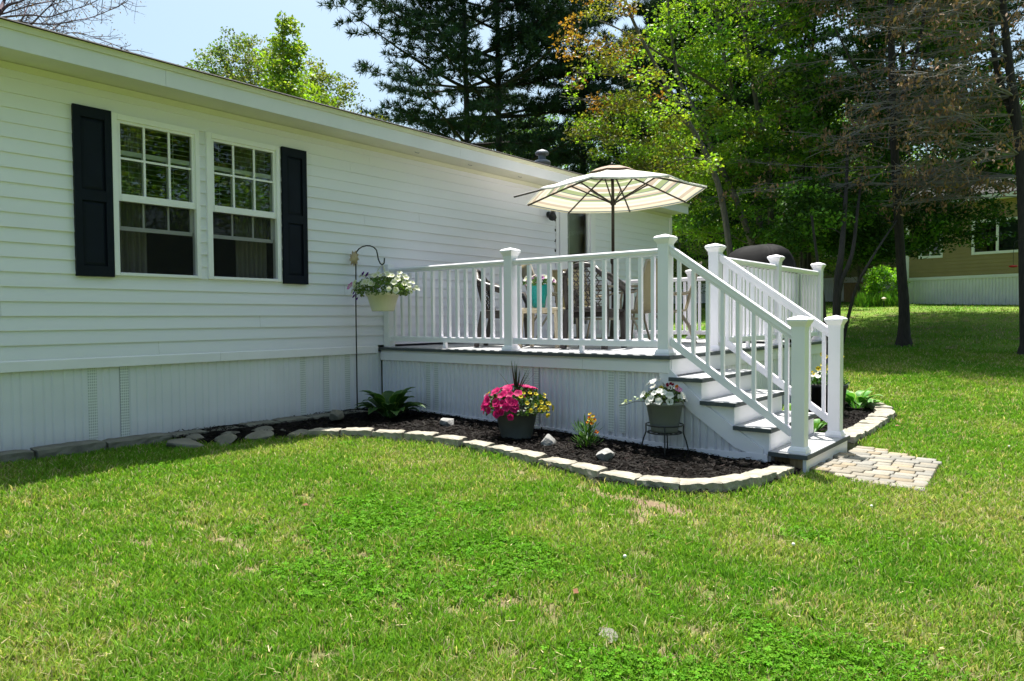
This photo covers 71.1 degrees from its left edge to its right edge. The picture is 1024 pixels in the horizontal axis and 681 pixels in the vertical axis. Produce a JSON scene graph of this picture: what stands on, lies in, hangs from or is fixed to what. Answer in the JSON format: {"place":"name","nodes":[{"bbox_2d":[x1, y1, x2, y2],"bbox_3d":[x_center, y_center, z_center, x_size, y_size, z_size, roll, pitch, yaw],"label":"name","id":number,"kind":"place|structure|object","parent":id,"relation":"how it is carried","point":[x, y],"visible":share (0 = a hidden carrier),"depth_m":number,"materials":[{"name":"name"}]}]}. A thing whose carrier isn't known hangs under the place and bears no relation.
{"place":"outdoors","nodes":[
{"label":"outdoors","id":0,"kind":"place"},
{"bbox_2d":[0,300,1023,680],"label":"lawn","id":1,"kind":"structure","parent":0,"point":[918,325],"depth_m":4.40,"materials":[{"name":"plant"}]},
{"bbox_2d":[0,449,33,462],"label":"paving slab","id":2,"kind":"structure","parent":1,"relation":"on","point":[12,455],"depth_m":5.48,"materials":[{"name":"stone"}]},
{"bbox_2d":[30,439,105,459],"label":"paving slab","id":3,"kind":"structure","parent":1,"relation":"on","point":[68,448],"depth_m":5.76,"materials":[{"name":"stone"}]},
{"bbox_2d":[0,0,151,53],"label":"budding tree","id":4,"kind":"object","parent":1,"relation":"on","point":[3,7],"visible":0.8,"depth_m":15.92,"materials":[{"name":"brown plant"}]},
{"bbox_2d":[102,433,171,449],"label":"paving slab","id":5,"kind":"structure","parent":1,"relation":"on","point":[148,438],"depth_m":6.18,"materials":[{"name":"stone"}]},
{"bbox_2d":[166,438,203,448],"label":"rough stone","id":6,"kind":"object","parent":1,"relation":"on","point":[183,442],"visible":0.74,"depth_m":6.04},
{"bbox_2d":[168,429,208,442],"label":"paving slab","id":7,"kind":"structure","parent":1,"relation":"on","point":[188,432],"depth_m":6.53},
{"bbox_2d":[214,433,236,445],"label":"rough stone","id":8,"kind":"object","parent":1,"relation":"on","point":[229,438],"visible":0.76,"depth_m":6.23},
{"bbox_2d":[178,26,280,87],"bbox_3d":[-9.903,-5.287,26.133,4.664,11.914,4.831,1,2,39],"label":"leafy tree","id":9,"kind":"object","parent":1,"relation":"on","point":[228,70],"visible":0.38,"depth_m":25.25,"materials":[{"name":"green plant"}]},
{"bbox_2d":[239,420,279,426],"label":"paving slab","id":10,"kind":"structure","parent":1,"relation":"on","point":[252,423],"depth_m":7.12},
{"bbox_2d":[252,426,273,430],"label":"rough stone","id":11,"kind":"object","parent":1,"relation":"on","point":[264,428],"visible":0.4,"depth_m":6.75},
{"bbox_2d":[272,416,312,422],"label":"paving slab","id":12,"kind":"structure","parent":1,"relation":"on","point":[291,419],"depth_m":7.39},
{"bbox_2d":[252,10,338,106],"bbox_3d":[-7.281,-5.045,24.136,2.985,11.516,3.137,1,2,39],"label":"leafy tree","id":13,"kind":"object","parent":1,"relation":"on","point":[284,50],"visible":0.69,"depth_m":23.48,"materials":[{"name":"green plant"}]},
{"bbox_2d":[285,429,307,438],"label":"rough stone","id":14,"kind":"object","parent":1,"relation":"on","point":[300,431],"visible":0.56,"depth_m":6.60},
{"bbox_2d":[306,412,329,418],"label":"paving slab","id":15,"kind":"structure","parent":1,"relation":"on","point":[319,415],"depth_m":7.62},
{"bbox_2d":[248,34,390,121],"bbox_3d":[-7.439,-5.605,28.235,5.706,12.387,2.992,0,2,13],"label":"leafy tree","id":16,"kind":"object","parent":1,"relation":"on","point":[321,77],"visible":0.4,"depth_m":27.54,"materials":[{"name":"green plant"}]},
{"bbox_2d":[307,428,341,438],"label":"edging stone","id":17,"kind":"object","parent":1,"relation":"on","point":[330,431],"visible":0.49,"depth_m":6.58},
{"bbox_2d":[0,16,689,450],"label":"mobile home","id":18,"kind":"object","parent":1,"relation":"on","point":[178,244],"visible":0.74,"depth_m":6.98,"materials":[{"name":"white plastic"}]},
{"bbox_2d":[111,112,201,278],"bbox_3d":[-3.296,-1.029,6.566,0.273,1.900,0.776,1,2,39],"label":"window","id":19,"kind":"structure","parent":18,"relation":"in","point":[129,158],"depth_m":6.52,"materials":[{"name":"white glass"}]},
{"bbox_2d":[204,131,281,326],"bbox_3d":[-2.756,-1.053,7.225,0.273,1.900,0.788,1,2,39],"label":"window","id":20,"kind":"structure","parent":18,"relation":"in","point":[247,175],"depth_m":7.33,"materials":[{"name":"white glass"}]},
{"bbox_2d":[559,212,595,336],"bbox_3d":[1.011,-1.108,11.758,0.290,2.120,1.020,1,2,39],"label":"door","id":21,"kind":"structure","parent":18,"relation":"in","point":[571,225],"depth_m":11.95,"materials":[{"name":"white glass"}]},
{"bbox_2d":[343,410,367,413],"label":"paving slab","id":22,"kind":"structure","parent":1,"relation":"on","point":[359,411],"depth_m":8.00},
{"bbox_2d":[340,427,374,439],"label":"edging stone","id":23,"kind":"object","parent":1,"relation":"on","point":[363,431],"visible":0.5,"depth_m":6.56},
{"bbox_2d":[350,245,384,408],"bbox_3d":[-1.623,-0.086,8.009,0.603,1.962,0.048,1,2,39],"label":"shepherd hook","id":24,"kind":"object","parent":1,"relation":"on","point":[354,258],"visible":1,"depth_m":8.13,"materials":[{"name":"black metal"}]},
{"bbox_2d":[347,263,419,310],"bbox_3d":[-1.388,-0.587,7.814,0.783,0.534,0.645,1,2,39],"label":"hanging basket","id":25,"kind":"object","parent":24,"relation":"hanging from","point":[384,300],"visible":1,"depth_m":7.70,"materials":[{"name":"plastic"}]},
{"bbox_2d":[372,429,405,441],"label":"edging stone","id":26,"kind":"object","parent":1,"relation":"on","point":[396,435],"visible":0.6,"depth_m":6.49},
{"bbox_2d":[404,431,438,443],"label":"edging stone","id":27,"kind":"object","parent":1,"relation":"on","point":[418,436],"visible":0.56,"depth_m":6.40,"materials":[{"name":"stone"}]},
{"bbox_2d":[433,435,466,447],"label":"edging stone","id":28,"kind":"object","parent":1,"relation":"on","point":[456,440],"visible":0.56,"depth_m":6.24,"materials":[{"name":"stone"}]},
{"bbox_2d":[461,439,494,454],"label":"edging stone","id":29,"kind":"object","parent":1,"relation":"on","point":[480,445],"visible":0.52,"depth_m":6.04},
{"bbox_2d":[316,0,663,166],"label":"pine tree","id":30,"kind":"object","parent":1,"relation":"on","point":[536,30],"visible":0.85,"depth_m":28.61,"materials":[{"name":"green plant"}]},
{"bbox_2d":[486,444,521,460],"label":"edging stone","id":31,"kind":"object","parent":1,"relation":"on","point":[502,448],"visible":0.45,"depth_m":5.84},
{"bbox_2d":[1,354,1014,680],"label":"clover","id":32,"kind":"object","parent":1,"relation":"on","point":[787,652],"visible":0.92,"depth_m":3.04,"materials":[{"name":"green plant"}]},
{"bbox_2d":[1,399,1021,678],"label":"dry clippings","id":33,"kind":"object","parent":1,"relation":"on","point":[501,593],"visible":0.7,"depth_m":2.99,"materials":[{"name":"beige plant"}]},
{"bbox_2d":[510,449,546,466],"bbox_3d":[0.129,0.968,5.645,0.156,0.176,0.296,-2,2,-42],"label":"edging stone","id":34,"kind":"object","parent":1,"relation":"on","point":[526,455],"visible":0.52,"depth_m":5.59,"materials":[{"name":"stone"}]},
{"bbox_2d":[173,401,897,493],"bbox_3d":[1.009,0.845,7.807,4.950,0.144,7.320,1,2,39],"label":"mulch bed","id":35,"kind":"object","parent":1,"relation":"on","point":[689,472],"visible":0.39,"depth_m":6.25,"materials":[{"name":"wood"}]},
{"bbox_2d":[186,433,203,443],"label":"rough stone","id":36,"kind":"object","parent":35,"relation":"on","point":[195,436],"visible":0.37,"depth_m":6.33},
{"bbox_2d":[244,430,273,440],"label":"rough stone","id":37,"kind":"object","parent":35,"relation":"on","point":[264,434],"visible":0.74,"depth_m":6.45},
{"bbox_2d":[329,410,343,420],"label":"garden rock","id":38,"kind":"object","parent":35,"relation":"on","point":[336,415],"visible":1,"depth_m":7.25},
{"bbox_2d":[354,387,428,417],"bbox_3d":[-1.276,0.679,7.688,0.789,0.346,0.841,1,2,39],"label":"hosta","id":39,"kind":"object","parent":35,"relation":"on","point":[392,403],"visible":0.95,"depth_m":7.57,"materials":[{"name":"green plant"}]},
{"bbox_2d":[440,418,453,425],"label":"garden rock","id":40,"kind":"object","parent":35,"relation":"on","point":[447,421],"visible":0.88,"depth_m":7.13,"materials":[{"name":"stone"}]},
{"bbox_2d":[481,361,553,438],"bbox_3d":[0.041,0.526,6.609,0.691,0.765,0.655,1,2,39],"label":"flower pot","id":41,"kind":"object","parent":35,"relation":"on","point":[513,417],"visible":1,"depth_m":6.48,"materials":[{"name":"plant"}]},
{"bbox_2d":[541,434,555,445],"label":"garden rock","id":42,"kind":"object","parent":35,"relation":"on","point":[549,440],"visible":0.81,"depth_m":6.24,"materials":[{"name":"stone"}]},
{"bbox_2d":[572,412,603,447],"bbox_3d":[0.635,0.778,6.150,0.315,0.341,0.320,1,2,39],"label":"wallflower","id":43,"kind":"object","parent":35,"relation":"on","point":[589,423],"visible":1,"depth_m":6.10,"materials":[{"name":"green plant"}]},
{"bbox_2d":[596,448,614,460],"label":"garden rock","id":44,"kind":"object","parent":35,"relation":"on","point":[606,454],"visible":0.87,"depth_m":5.60,"materials":[{"name":"stone"}]},
{"bbox_2d":[641,422,688,456],"bbox_3d":[1.272,0.849,5.974,0.320,0.310,0.320,-1,2,-26],"label":"plant stand","id":45,"kind":"object","parent":35,"relation":"on","point":[667,434],"visible":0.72,"depth_m":5.90,"materials":[{"name":"black metal"}]},
{"bbox_2d":[620,378,686,432],"bbox_3d":[1.201,0.532,6.015,0.550,0.450,0.374,1,2,39],"label":"flower pot","id":46,"kind":"object","parent":45,"relation":"on","point":[664,412],"visible":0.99,"depth_m":5.86,"materials":[{"name":"grey plastic"}]},
{"bbox_2d":[814,419,827,432],"bbox_3d":[2.907,0.845,6.955,0.437,0.187,0.395,-1,2,-16],"label":"hosta","id":47,"kind":"object","parent":35,"relation":"on","point":[818,424],"visible":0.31,"depth_m":6.91,"materials":[{"name":"green plant"}]},
{"bbox_2d":[811,352,849,412],"bbox_3d":[3.661,0.508,8.290,0.442,0.751,0.442,-2,2,-33],"label":"flower pot","id":48,"kind":"object","parent":35,"relation":"on","point":[816,385],"visible":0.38,"depth_m":8.21,"materials":[{"name":"plastic"}]},
{"bbox_2d":[845,387,882,407],"bbox_3d":[4.202,0.709,8.755,0.637,0.290,0.623,1,2,39],"label":"hosta","id":49,"kind":"object","parent":35,"relation":"on","point":[861,397],"visible":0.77,"depth_m":8.67,"materials":[{"name":"green plant"}]},
{"bbox_2d":[510,112,580,169],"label":"tree","id":50,"kind":"object","parent":1,"relation":"on","point":[546,119],"visible":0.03,"depth_m":47.32,"materials":[{"name":"green plant"}]},
{"bbox_2d":[537,457,577,475],"bbox_3d":[0.348,0.986,5.429,0.157,0.166,0.298,-2,2,-43],"label":"edging stone","id":51,"kind":"object","parent":1,"relation":"on","point":[561,462],"visible":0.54,"depth_m":5.39,"materials":[{"name":"stone"}]},
{"bbox_2d":[490,0,674,174],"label":"pine tree","id":52,"kind":"object","parent":1,"relation":"on","point":[583,169],"visible":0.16,"depth_m":31.10,"materials":[{"name":"green plant"}]},
{"bbox_2d":[567,462,607,486],"bbox_3d":[0.546,0.994,5.192,0.158,0.176,0.298,-2,2,-40],"label":"edging stone","id":53,"kind":"object","parent":1,"relation":"on","point":[592,471],"visible":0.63,"depth_m":5.13,"materials":[{"name":"stone"}]},
{"bbox_2d":[379,234,827,447],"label":"deck","id":54,"kind":"structure","parent":1,"relation":"on","point":[573,381],"depth_m":7.30,"materials":[{"name":"grey"}]},
{"bbox_2d":[474,269,529,346],"bbox_3d":[-0.130,-0.386,8.449,0.610,0.919,0.748,0,2,11],"label":"lattice chair","id":55,"kind":"object","parent":54,"relation":"on","point":[497,312],"visible":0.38,"depth_m":8.37,"materials":[{"name":"brown plastic"}]},
{"bbox_2d":[518,307,568,347],"bbox_3d":[0.362,-0.145,8.107,0.470,0.446,0.464,0,2,19],"label":"side table","id":56,"kind":"object","parent":54,"relation":"on","point":[544,310],"visible":0.52,"depth_m":7.89,"materials":[{"name":"beige plastic"}]},
{"bbox_2d":[522,274,555,307],"bbox_3d":[0.299,-0.561,8.085,0.399,0.383,0.400,1,2,39],"label":"flower pot","id":57,"kind":"object","parent":56,"relation":"on","point":[534,291],"visible":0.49,"depth_m":8.02,"materials":[{"name":"teal ceramic"}]},
{"bbox_2d":[521,264,577,344],"bbox_3d":[0.454,-0.481,9.152,0.663,1.059,0.628,-1,2,-13],"label":"sling chair","id":58,"kind":"object","parent":54,"relation":"on","point":[524,271],"visible":0.15,"depth_m":8.96,"materials":[{"name":"beige metal"}]},
{"bbox_2d":[552,269,601,338],"bbox_3d":[0.949,-0.519,10.300,0.628,1.059,0.663,-1,2,-23],"label":"sling chair","id":59,"kind":"object","parent":54,"relation":"on","point":[555,276],"visible":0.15,"depth_m":10.50,"materials":[{"name":"black metal"}]},
{"bbox_2d":[560,262,626,349],"bbox_3d":[0.869,-0.371,7.729,0.748,0.919,0.610,1,2,29],"label":"lattice chair","id":60,"kind":"object","parent":54,"relation":"on","point":[622,287],"visible":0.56,"depth_m":7.61,"materials":[{"name":"brown plastic"}]},
{"bbox_2d":[598,320,620,339],"bbox_3d":[1.329,-0.120,9.398,0.480,0.300,0.480,1,2,39],"label":"umbrella base","id":61,"kind":"object","parent":54,"relation":"on","point":[611,336],"visible":0.22,"depth_m":9.36,"materials":[{"name":"brown metal"}]},
{"bbox_2d":[514,163,706,308],"bbox_3d":[1.268,-1.154,9.299,2.244,2.335,2.419,1,2,39],"label":"patio umbrella","id":62,"kind":"object","parent":61,"relation":"on","point":[612,188],"visible":0.96,"depth_m":9.65,"materials":[{"name":"beige fabric"}]},
{"bbox_2d":[573,285,649,339],"bbox_3d":[1.328,-0.333,9.392,1.264,0.734,1.264,1,2,39],"label":"patio table","id":63,"kind":"object","parent":54,"relation":"on","point":[634,287],"visible":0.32,"depth_m":9.12,"materials":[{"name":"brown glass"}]},
{"bbox_2d":[609,258,657,339],"bbox_3d":[1.604,-0.485,9.036,0.628,1.059,0.663,-2,2,-45],"label":"sling chair","id":64,"kind":"object","parent":54,"relation":"on","point":[646,288],"visible":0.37,"depth_m":8.81,"materials":[{"name":"beige sling fabric"},{"name":"brown metal"}]},
{"bbox_2d":[650,262,701,342],"bbox_3d":[2.155,-0.500,9.402,0.663,1.059,0.628,0,2,11],"label":"sling chair","id":65,"kind":"object","parent":54,"relation":"on","point":[687,323],"visible":0.47,"depth_m":9.11,"materials":[{"name":"beige metal"}]},
{"bbox_2d":[722,244,796,341],"bbox_3d":[3.200,-0.610,9.286,0.616,1.260,0.947,-1,2,-31],"label":"covered grill","id":66,"kind":"object","parent":54,"relation":"on","point":[760,253],"visible":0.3,"depth_m":8.99,"materials":[{"name":"fabric"}]},
{"bbox_2d":[598,626,617,641],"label":"garden rock","id":67,"kind":"object","parent":1,"relation":"on","point":[606,630],"visible":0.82,"depth_m":2.69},
{"bbox_2d":[598,470,642,494],"bbox_3d":[0.761,1.009,4.991,0.296,0.170,0.161,1,2,39],"label":"edging stone","id":68,"kind":"object","parent":1,"relation":"on","point":[623,476],"visible":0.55,"depth_m":4.95,"materials":[{"name":"stone"}]},
{"bbox_2d":[573,0,705,172],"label":"tree","id":69,"kind":"object","parent":1,"relation":"on","point":[640,13],"visible":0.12,"depth_m":34.44,"materials":[{"name":"green plant"}]},
{"bbox_2d":[548,0,732,256],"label":"maple tree","id":70,"kind":"object","parent":1,"relation":"on","point":[637,157],"visible":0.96,"depth_m":14.85,"materials":[{"name":"green plant"}]},
{"bbox_2d":[636,475,680,496],"bbox_3d":[0.998,1.018,4.837,0.292,0.173,0.155,0,2,25],"label":"edging stone","id":71,"kind":"object","parent":1,"relation":"on","point":[661,481],"visible":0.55,"depth_m":4.79,"materials":[{"name":"stone"}]},
{"bbox_2d":[564,0,754,204],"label":"pine tree","id":72,"kind":"object","parent":1,"relation":"on","point":[592,167],"depth_m":39.27,"materials":[{"name":"green plant"}]},
{"bbox_2d":[672,196,725,296],"bbox_3d":[5.817,-3.372,24.963,3.441,5.356,3.408,-1,2,-6],"label":"tree","id":73,"kind":"object","parent":1,"relation":"on","point":[689,242],"visible":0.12,"depth_m":24.67,"materials":[{"name":"green plant"}]},
{"bbox_2d":[679,478,722,500],"bbox_3d":[1.246,1.022,4.782,0.288,0.175,0.157,-1,2,-4],"label":"edging stone","id":74,"kind":"object","parent":1,"relation":"on","point":[697,484],"visible":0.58,"depth_m":4.72,"materials":[{"name":"stone"}]},
{"bbox_2d":[672,137,777,283],"bbox_3d":[7.960,-4.274,26.935,4.219,6.631,4.260,0,2,16],"label":"tree","id":75,"kind":"object","parent":1,"relation":"on","point":[747,215],"visible":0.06,"depth_m":26.44,"materials":[{"name":"green plant"}]},
{"bbox_2d":[594,0,865,256],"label":"maple tree","id":76,"kind":"object","parent":1,"relation":"on","point":[752,147],"visible":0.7,"depth_m":17.39,"materials":[{"name":"green plant"}]},
{"bbox_2d":[711,474,753,496],"bbox_3d":[1.493,1.018,4.862,0.293,0.181,0.157,-1,2,-30],"label":"edging stone","id":77,"kind":"object","parent":1,"relation":"on","point":[732,481],"visible":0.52,"depth_m":4.82,"materials":[{"name":"stone"}]},
{"bbox_2d":[624,0,847,263],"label":"pine tree","id":78,"kind":"object","parent":1,"relation":"on","point":[738,84],"visible":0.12,"depth_m":27.45,"materials":[{"name":"green plant"}]},
{"bbox_2d":[659,246,849,475],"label":"staircase","id":79,"kind":"structure","parent":1,"relation":"on","point":[733,413],"depth_m":5.99,"materials":[{"name":"grey"}]},
{"bbox_2d":[741,469,776,488],"bbox_3d":[1.731,1.015,5.028,0.297,0.178,0.157,-2,2,-43],"label":"edging stone","id":80,"kind":"object","parent":1,"relation":"on","point":[759,476],"visible":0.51,"depth_m":5.00,"materials":[{"name":"stone"}]},
{"bbox_2d":[732,125,819,267],"bbox_3d":[11.981,-5.660,32.859,4.928,8.247,4.971,0,2,5],"label":"tree","id":81,"kind":"object","parent":1,"relation":"on","point":[781,180],"visible":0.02,"depth_m":32.31,"materials":[{"name":"green plant"}]},
{"bbox_2d":[663,0,891,248],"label":"pine tree","id":82,"kind":"object","parent":1,"relation":"on","point":[837,49],"visible":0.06,"depth_m":30.86,"materials":[{"name":"green plant"}]},
{"bbox_2d":[762,465,794,483],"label":"edging stone","id":83,"kind":"object","parent":1,"relation":"on","point":[781,470],"visible":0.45,"depth_m":5.21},
{"bbox_2d":[673,217,907,303],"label":"beige house","id":84,"kind":"structure","parent":1,"relation":"on","point":[828,282],"depth_m":32.08,"materials":[{"name":"beige"}]},
{"bbox_2d":[751,160,835,275],"bbox_3d":[11.425,-4.691,28.939,4.142,6.872,4.107,0,2,27],"label":"tree","id":85,"kind":"object","parent":1,"relation":"on","point":[827,266],"visible":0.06,"depth_m":28.18,"materials":[{"name":"green plant"}]},
{"bbox_2d":[729,0,879,269],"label":"maple tree","id":86,"kind":"object","parent":1,"relation":"on","point":[805,263],"visible":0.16,"depth_m":19.47,"materials":[{"name":"green plant"}]},
{"bbox_2d":[676,0,1023,346],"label":"wiry tree","id":87,"kind":"object","parent":1,"relation":"on","point":[904,338],"visible":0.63,"depth_m":15.74,"materials":[{"name":"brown plant"}]},
{"bbox_2d":[845,432,860,450],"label":"edging stone","id":88,"kind":"object","parent":1,"relation":"on","point":[854,437],"visible":0.37,"depth_m":6.55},
{"bbox_2d":[843,428,866,440],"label":"edging stone","id":89,"kind":"object","parent":1,"relation":"on","point":[862,433],"visible":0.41,"depth_m":6.83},
{"bbox_2d":[844,282,867,301],"bbox_3d":[14.588,-1.982,30.259,0.660,0.920,0.930,-2,2,-44],"label":"wooden box","id":90,"kind":"object","parent":1,"relation":"on","point":[848,289],"visible":0.44,"depth_m":30.19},
{"bbox_2d":[811,152,905,294],"bbox_3d":[14.594,-4.644,29.855,4.057,6.376,4.096,0,2,2],"label":"tree","id":91,"kind":"object","parent":1,"relation":"on","point":[858,271],"visible":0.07,"depth_m":29.85,"materials":[{"name":"green plant"}]},
{"bbox_2d":[847,426,874,436],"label":"edging stone","id":92,"kind":"object","parent":1,"relation":"on","point":[869,429],"visible":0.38,"depth_m":7.05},
{"bbox_2d":[854,423,877,430],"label":"edging stone","id":93,"kind":"object","parent":1,"relation":"on","point":[874,426],"visible":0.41,"depth_m":7.27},
{"bbox_2d":[859,420,882,428],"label":"edging stone","id":94,"kind":"object","parent":1,"relation":"on","point":[879,423],"visible":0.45,"depth_m":7.47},
{"bbox_2d":[862,402,884,407],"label":"edging stone","id":95,"kind":"object","parent":1,"relation":"on","point":[876,403],"visible":0.23,"depth_m":8.74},
{"bbox_2d":[809,446,941,491],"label":"paver path","id":96,"kind":"structure","parent":1,"relation":"on","point":[874,465],"depth_m":5.59,"materials":[{"name":"stone"}]},
{"bbox_2d":[854,290,897,306],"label":"day lilies","id":97,"kind":"object","parent":1,"relation":"on","point":[863,300],"visible":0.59,"depth_m":25.32,"materials":[{"name":"green plant"}]},
{"bbox_2d":[865,416,888,425],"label":"edging stone","id":98,"kind":"object","parent":1,"relation":"on","point":[884,420],"visible":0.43,"depth_m":7.67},
{"bbox_2d":[868,413,891,420],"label":"edging stone","id":99,"kind":"object","parent":1,"relation":"on","point":[884,415],"visible":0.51,"depth_m":7.91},
{"bbox_2d":[869,405,893,409],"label":"edging stone","id":100,"kind":"object","parent":1,"relation":"on","point":[879,406],"visible":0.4,"depth_m":8.51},
{"bbox_2d":[750,0,1017,363],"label":"shade tree","id":101,"kind":"object","parent":1,"relation":"on","point":[868,239],"visible":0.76,"depth_m":16.94,"materials":[{"name":"green plant"}]},
{"bbox_2d":[859,265,909,300],"bbox_3d":[13.734,-2.026,26.451,1.675,1.580,1.721,1,2,39],"label":"garden bush","id":102,"kind":"object","parent":1,"relation":"on","point":[871,279],"visible":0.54,"depth_m":26.22,"materials":[{"name":"green plant"}]},
{"bbox_2d":[874,408,894,411],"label":"edging stone","id":103,"kind":"object","parent":1,"relation":"on","point":[883,409],"visible":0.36,"depth_m":8.36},
{"bbox_2d":[874,410,895,421],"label":"edging stone","id":104,"kind":"object","parent":1,"relation":"on","point":[887,412],"visible":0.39,"depth_m":8.10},
{"bbox_2d":[805,0,1020,198],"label":"pine tree","id":105,"kind":"object","parent":1,"relation":"on","point":[845,38],"visible":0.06,"depth_m":33.14,"materials":[{"name":"green plant"}]},
{"bbox_2d":[804,0,1023,354],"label":"wiry tree","id":106,"kind":"object","parent":1,"relation":"on","point":[1016,157],"visible":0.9,"depth_m":14.16,"materials":[{"name":"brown plant"}]},
{"bbox_2d":[878,0,1023,187],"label":"pine tree","id":107,"kind":"object","parent":1,"relation":"on","point":[1018,59],"visible":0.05,"depth_m":34.75,"materials":[{"name":"green plant"}]},
{"bbox_2d":[905,177,1018,304],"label":"tan house","id":108,"kind":"structure","parent":1,"relation":"on","point":[984,275],"depth_m":25.41,"materials":[{"name":"beige"}]},
{"bbox_2d":[919,234,942,258],"bbox_3d":[15.431,-3.648,26.364,0.142,1.240,0.792,-2,2,-45],"label":"window","id":109,"kind":"structure","parent":108,"relation":"in","point":[928,255],"depth_m":26.29,"materials":[{"name":"white glass"}]},
{"bbox_2d":[971,217,1017,254],"bbox_3d":[16.887,-3.628,24.885,0.190,1.210,1.540,-2,2,-44],"label":"window","id":110,"kind":"structure","parent":108,"relation":"in","point":[1004,247],"depth_m":24.81,"materials":[{"name":"white glass"}]},
{"bbox_2d":[0,0,1023,168],"label":"sky","id":111,"kind":"structure","parent":0,"point":[170,30],"materials":[{"name":"blue"}]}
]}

